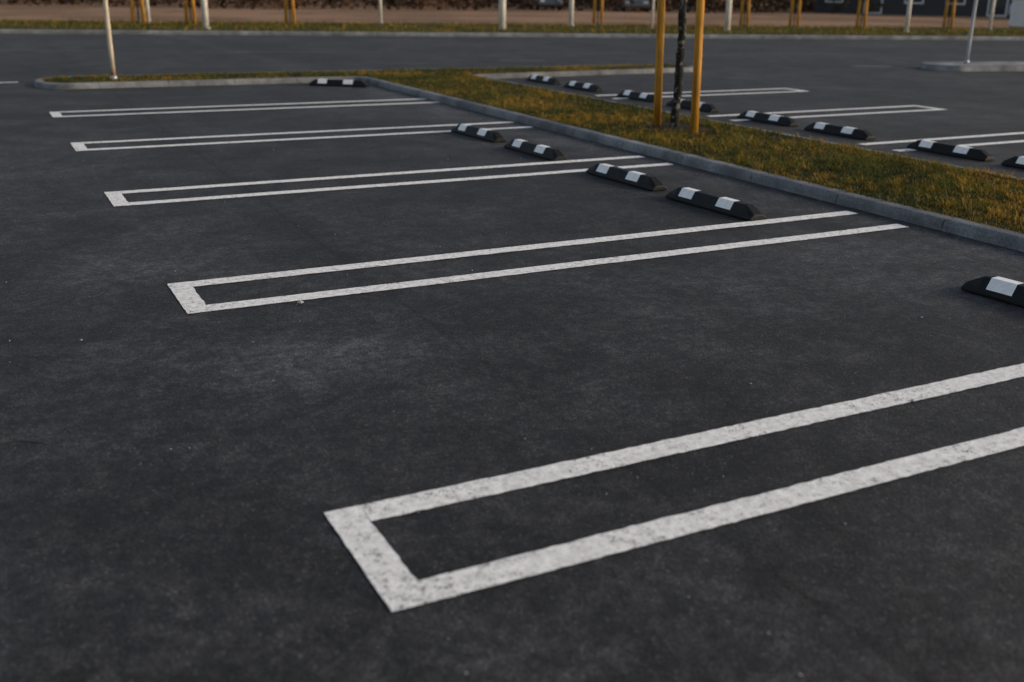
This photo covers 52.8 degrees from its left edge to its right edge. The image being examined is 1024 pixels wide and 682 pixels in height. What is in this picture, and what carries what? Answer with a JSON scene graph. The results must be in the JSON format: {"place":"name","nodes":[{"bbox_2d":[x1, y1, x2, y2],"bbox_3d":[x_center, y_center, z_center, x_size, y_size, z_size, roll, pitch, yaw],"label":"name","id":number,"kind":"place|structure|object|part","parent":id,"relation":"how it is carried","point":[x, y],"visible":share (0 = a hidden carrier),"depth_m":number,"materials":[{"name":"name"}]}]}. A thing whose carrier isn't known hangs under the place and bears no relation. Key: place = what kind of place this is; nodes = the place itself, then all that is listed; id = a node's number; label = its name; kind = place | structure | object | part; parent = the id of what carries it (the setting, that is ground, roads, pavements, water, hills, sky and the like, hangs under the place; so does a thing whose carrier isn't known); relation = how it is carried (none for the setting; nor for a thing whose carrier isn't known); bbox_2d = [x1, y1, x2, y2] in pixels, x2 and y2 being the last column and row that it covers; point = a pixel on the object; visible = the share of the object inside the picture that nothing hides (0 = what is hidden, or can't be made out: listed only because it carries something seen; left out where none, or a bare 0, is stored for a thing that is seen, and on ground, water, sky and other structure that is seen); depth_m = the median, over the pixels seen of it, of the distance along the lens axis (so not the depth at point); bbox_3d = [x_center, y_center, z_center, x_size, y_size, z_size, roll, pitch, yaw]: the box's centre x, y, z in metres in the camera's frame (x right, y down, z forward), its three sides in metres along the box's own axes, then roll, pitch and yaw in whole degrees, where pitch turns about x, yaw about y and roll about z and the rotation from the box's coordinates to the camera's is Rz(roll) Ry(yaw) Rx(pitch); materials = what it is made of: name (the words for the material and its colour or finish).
{"place":"outdoors","nodes":[
{"label":"outdoors","id":0,"kind":"place"},
{"bbox_2d":[0,0,1008,28],"bbox_3d":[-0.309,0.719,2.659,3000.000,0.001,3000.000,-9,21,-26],"label":"ground","id":1,"kind":"structure","parent":0,"point":[175,12],"depth_m":56.75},
{"bbox_2d":[0,0,896,13],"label":"distant scrub","id":2,"kind":"object","parent":1,"relation":"on","point":[715,5],"visible":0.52,"depth_m":72.31,"materials":[{"name":"brown plant"}]},
{"bbox_2d":[0,29,1023,39],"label":"road kerb","id":3,"kind":"structure","parent":1,"relation":"on","point":[147,32],"depth_m":32.82,"materials":[{"name":"concrete"}]},
{"bbox_2d":[529,0,562,9],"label":"parked car","id":4,"kind":"object","parent":1,"relation":"on","point":[552,4],"visible":0.81,"depth_m":71.83,"materials":[{"name":"grey paint"}]},
{"bbox_2d":[592,0,603,23],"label":"young tree","id":5,"kind":"object","parent":1,"relation":"on","point":[594,12],"visible":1,"depth_m":45.01,"materials":[{"name":"yellow plant"}]},
{"bbox_2d":[621,0,649,11],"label":"parked car","id":6,"kind":"object","parent":1,"relation":"on","point":[640,4],"visible":0.88,"depth_m":70.55,"materials":[{"name":"grey paint"}]},
{"bbox_2d":[563,0,707,8],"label":"walls","id":7,"kind":"structure","parent":1,"relation":"on","point":[617,0],"depth_m":88.30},
{"bbox_2d":[814,0,1012,16],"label":"walls","id":8,"kind":"structure","parent":1,"relation":"on","point":[929,7],"depth_m":75.05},
{"bbox_2d":[825,0,1008,16],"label":"window frames","id":9,"kind":"structure","parent":8,"relation":"attached to","point":[905,2],"depth_m":74.77,"materials":[{"name":"grey metal"}]},
{"bbox_2d":[827,0,1006,14],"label":"windows","id":10,"kind":"structure","parent":9,"relation":"in","point":[1000,7],"depth_m":73.35,"materials":[{"name":"white glass"}]},
{"bbox_2d":[0,34,1023,681],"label":"asphalt parking lot","id":11,"kind":"structure","parent":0,"point":[210,546],"depth_m":4.25,"materials":[{"name":"black asphalt"}]},
{"bbox_2d":[0,440,45,446],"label":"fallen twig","id":12,"kind":"object","parent":11,"relation":"on","point":[19,441],"visible":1,"depth_m":3.59,"materials":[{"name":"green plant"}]},
{"bbox_2d":[309,79,368,86],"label":"wheel stop","id":13,"kind":"object","parent":11,"relation":"on","point":[333,82],"visible":1,"depth_m":16.23,"materials":[{"name":"black rubber"}]},
{"bbox_2d":[451,123,506,141],"bbox_3d":[-0.364,-2.238,11.039,0.155,0.096,0.950,-10,22,-30],"label":"wheel stop","id":14,"kind":"object","parent":11,"relation":"on","point":[479,132],"visible":1,"depth_m":10.92,"materials":[{"name":"black rubber"}]},
{"bbox_2d":[9,87,1016,675],"bbox_3d":[-2.217,-1.285,8.316,7.949,0.022,15.424,-9,21,-26],"label":"loose grit","id":15,"kind":"object","parent":11,"relation":"on","point":[637,477],"visible":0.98,"depth_m":5.19,"materials":[{"name":"stone"}]},
{"bbox_2d":[34,64,1023,251],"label":"kerb","id":16,"kind":"object","parent":11,"relation":"on","point":[1006,238],"depth_m":10.12,"materials":[{"name":"concrete"}]},
{"bbox_2d":[504,139,567,160],"bbox_3d":[0.220,-1.856,9.954,0.155,0.096,0.950,-10,22,-29],"label":"wheel stop","id":17,"kind":"object","parent":11,"relation":"on","point":[538,150],"visible":1,"depth_m":9.83,"materials":[{"name":"black rubber"}]},
{"bbox_2d":[49,88,1023,611],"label":"parking bay markings","id":18,"kind":"object","parent":11,"relation":"on","point":[389,566],"visible":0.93,"depth_m":3.61,"materials":[{"name":"white paint"}]},
{"bbox_2d":[526,75,560,84],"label":"wheel stop","id":19,"kind":"object","parent":11,"relation":"on","point":[545,79],"visible":1,"depth_m":17.35,"materials":[{"name":"black rubber"}]},
{"bbox_2d":[564,81,603,91],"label":"wheel stop","id":20,"kind":"object","parent":11,"relation":"on","point":[583,86],"visible":1,"depth_m":16.25,"materials":[{"name":"black rubber"}]},
{"bbox_2d":[586,163,666,190],"bbox_3d":[0.944,-1.383,8.608,0.155,0.096,0.950,-10,22,-29],"label":"wheel stop","id":21,"kind":"object","parent":11,"relation":"on","point":[633,178],"visible":1,"depth_m":8.50,"materials":[{"name":"black rubber"}]},
{"bbox_2d":[617,90,653,101],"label":"wheel stop","id":22,"kind":"object","parent":11,"relation":"on","point":[648,97],"visible":0.79,"depth_m":14.96,"materials":[{"name":"black rubber"}]},
{"bbox_2d":[666,99,718,111],"bbox_3d":[2.432,-3.190,13.931,0.155,0.096,0.950,-10,22,-28],"label":"wheel stop","id":23,"kind":"object","parent":11,"relation":"on","point":[706,107],"visible":0.71,"depth_m":13.70,"materials":[{"name":"black rubber"}]},
{"bbox_2d":[665,187,765,220],"bbox_3d":[1.486,-1.027,7.598,0.155,0.096,0.950,-10,22,-29],"label":"wheel stop","id":24,"kind":"object","parent":11,"relation":"on","point":[724,205],"visible":1,"depth_m":7.50,"materials":[{"name":"black rubber"}]},
{"bbox_2d":[737,111,798,126],"bbox_3d":[3.128,-2.734,12.635,0.155,0.096,0.950,-9,21,-27],"label":"wheel stop","id":25,"kind":"object","parent":11,"relation":"on","point":[771,118],"visible":1,"depth_m":12.55,"materials":[{"name":"black rubber"}]},
{"bbox_2d":[804,122,875,139],"bbox_3d":[3.680,-2.373,11.609,0.155,0.096,0.950,-9,21,-27],"label":"wheel stop","id":26,"kind":"object","parent":11,"relation":"on","point":[844,131],"visible":1,"depth_m":11.52,"materials":[{"name":"black rubber"}]},
{"bbox_2d":[906,140,994,160],"bbox_3d":[4.377,-1.917,10.313,0.155,0.096,0.950,-9,21,-27],"label":"wheel stop","id":27,"kind":"object","parent":11,"relation":"on","point":[955,150],"visible":1,"depth_m":10.23,"materials":[{"name":"black rubber"}]},
{"bbox_2d":[920,62,1023,71],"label":"traffic island","id":28,"kind":"structure","parent":11,"relation":"on","point":[958,68],"depth_m":21.41,"materials":[{"name":"concrete"}]},
{"bbox_2d":[921,62,1023,65],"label":"traffic island paving","id":29,"kind":"structure","parent":28,"relation":"on","point":[984,63],"depth_m":22.00,"materials":[{"name":"concrete"}]},
{"bbox_2d":[964,0,977,63],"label":"pole","id":30,"kind":"object","parent":29,"relation":"on","point":[971,32],"visible":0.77,"depth_m":21.75,"materials":[{"name":"grey metal"}]},
{"bbox_2d":[961,275,1023,306],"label":"wheel stop","id":31,"kind":"object","parent":11,"relation":"on","point":[1010,291],"visible":1,"depth_m":5.44,"materials":[{"name":"black rubber"}]},
{"bbox_2d":[1001,156,1023,168],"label":"wheel stop","id":32,"kind":"object","parent":11,"relation":"on","point":[1016,161],"visible":1,"depth_m":9.60,"materials":[{"name":"black rubber"}]},
{"bbox_2d":[0,17,1023,36],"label":"verge grass ground","id":33,"kind":"structure","parent":0,"point":[425,30],"depth_m":35.98,"materials":[{"name":"green plant"}]},
{"bbox_2d":[130,0,145,23],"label":"young tree","id":34,"kind":"object","parent":33,"relation":"on","point":[142,11],"visible":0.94,"depth_m":36.81,"materials":[{"name":"yellow plant"}]},
{"bbox_2d":[145,0,150,21],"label":"lamp post","id":35,"kind":"object","parent":33,"relation":"on","point":[147,9],"visible":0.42,"depth_m":38.62,"materials":[{"name":"grey metal"}]},
{"bbox_2d":[184,0,196,23],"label":"young tree","id":36,"kind":"object","parent":33,"relation":"on","point":[192,5],"visible":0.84,"depth_m":37.45,"materials":[{"name":"yellow plant"}]},
{"bbox_2d":[201,0,210,28],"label":"lamp post","id":37,"kind":"object","parent":33,"relation":"on","point":[205,18],"visible":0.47,"depth_m":33.60,"materials":[{"name":"grey metal"}]},
{"bbox_2d":[284,0,295,23],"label":"young tree","id":38,"kind":"object","parent":33,"relation":"on","point":[286,12],"visible":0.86,"depth_m":38.78,"materials":[{"name":"yellow plant"}]},
{"bbox_2d":[378,0,382,22],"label":"lamp post","id":39,"kind":"object","parent":33,"relation":"on","point":[380,11],"visible":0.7,"depth_m":41.34,"materials":[{"name":"grey metal"}]},
{"bbox_2d":[497,0,505,29],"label":"lamp post","id":40,"kind":"object","parent":33,"relation":"on","point":[502,12],"visible":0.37,"depth_m":35.84,"materials":[{"name":"grey metal"}]},
{"bbox_2d":[567,0,573,25],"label":"lamp post","id":41,"kind":"object","parent":33,"relation":"on","point":[571,8],"visible":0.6,"depth_m":41.54,"materials":[{"name":"grey metal"}]},
{"bbox_2d":[650,0,654,28],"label":"lamp post","id":42,"kind":"object","parent":33,"relation":"on","point":[652,16],"visible":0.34,"depth_m":38.92,"materials":[{"name":"grey metal"}]},
{"bbox_2d":[724,0,731,30],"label":"lamp post","id":43,"kind":"object","parent":33,"relation":"on","point":[728,14],"visible":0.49,"depth_m":38.11,"materials":[{"name":"grey metal"}]},
{"bbox_2d":[739,0,750,26],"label":"young tree","id":44,"kind":"object","parent":33,"relation":"on","point":[747,4],"visible":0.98,"depth_m":43.84,"materials":[{"name":"yellow plant"}]},
{"bbox_2d":[788,0,800,26],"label":"young tree","id":45,"kind":"object","parent":33,"relation":"on","point":[798,13],"visible":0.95,"depth_m":44.55,"materials":[{"name":"yellow plant"}]},
{"bbox_2d":[855,0,867,28],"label":"young tree","id":46,"kind":"object","parent":33,"relation":"on","point":[865,13],"visible":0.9,"depth_m":43.41,"materials":[{"name":"yellow plant"}]},
{"bbox_2d":[904,0,911,31],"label":"lamp post","id":47,"kind":"object","parent":33,"relation":"on","point":[907,20],"visible":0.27,"depth_m":39.38,"materials":[{"name":"grey metal"}]},
{"bbox_2d":[942,0,955,28],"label":"young tree","id":48,"kind":"object","parent":33,"relation":"on","point":[952,14],"visible":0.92,"depth_m":44.85,"materials":[{"name":"yellow plant"}]},
{"bbox_2d":[988,0,995,28],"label":"lamp post","id":49,"kind":"object","parent":33,"relation":"on","point":[992,13],"visible":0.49,"depth_m":44.89,"materials":[{"name":"grey metal"}]},
{"bbox_2d":[1007,0,1023,28],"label":"utility cabinet","id":50,"kind":"object","parent":33,"relation":"on","point":[1016,19],"visible":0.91,"depth_m":47.85,"materials":[{"name":"metal"}]},
{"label":"doors","id":51,"kind":"part","parent":50,"relation":"part of","materials":[{"name":"grey metal"}]},
{"bbox_2d":[41,63,1023,233],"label":"grass island ground","id":52,"kind":"structure","parent":0,"point":[787,159],"depth_m":10.57,"materials":[{"name":"green plant"}]},
{"bbox_2d":[103,0,117,79],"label":"pole","id":53,"kind":"object","parent":52,"relation":"on","point":[109,38],"visible":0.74,"depth_m":15.72,"materials":[{"name":"grey metal"}]},
{"bbox_2d":[643,123,710,132],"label":"planting soil","id":54,"kind":"structure","parent":52,"relation":"on","point":[683,127],"depth_m":11.31,"materials":[{"name":"brown soil"}]},
{"bbox_2d":[653,0,704,133],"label":"young tree","id":55,"kind":"object","parent":54,"relation":"on","point":[697,65],"visible":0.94,"depth_m":11.10,"materials":[{"name":"yellow plant"}]},
{"bbox_2d":[1008,4,1011,18],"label":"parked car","id":56,"kind":"object","parent":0,"point":[1009,10],"visible":0.27,"depth_m":64.65,"materials":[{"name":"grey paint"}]}
]}

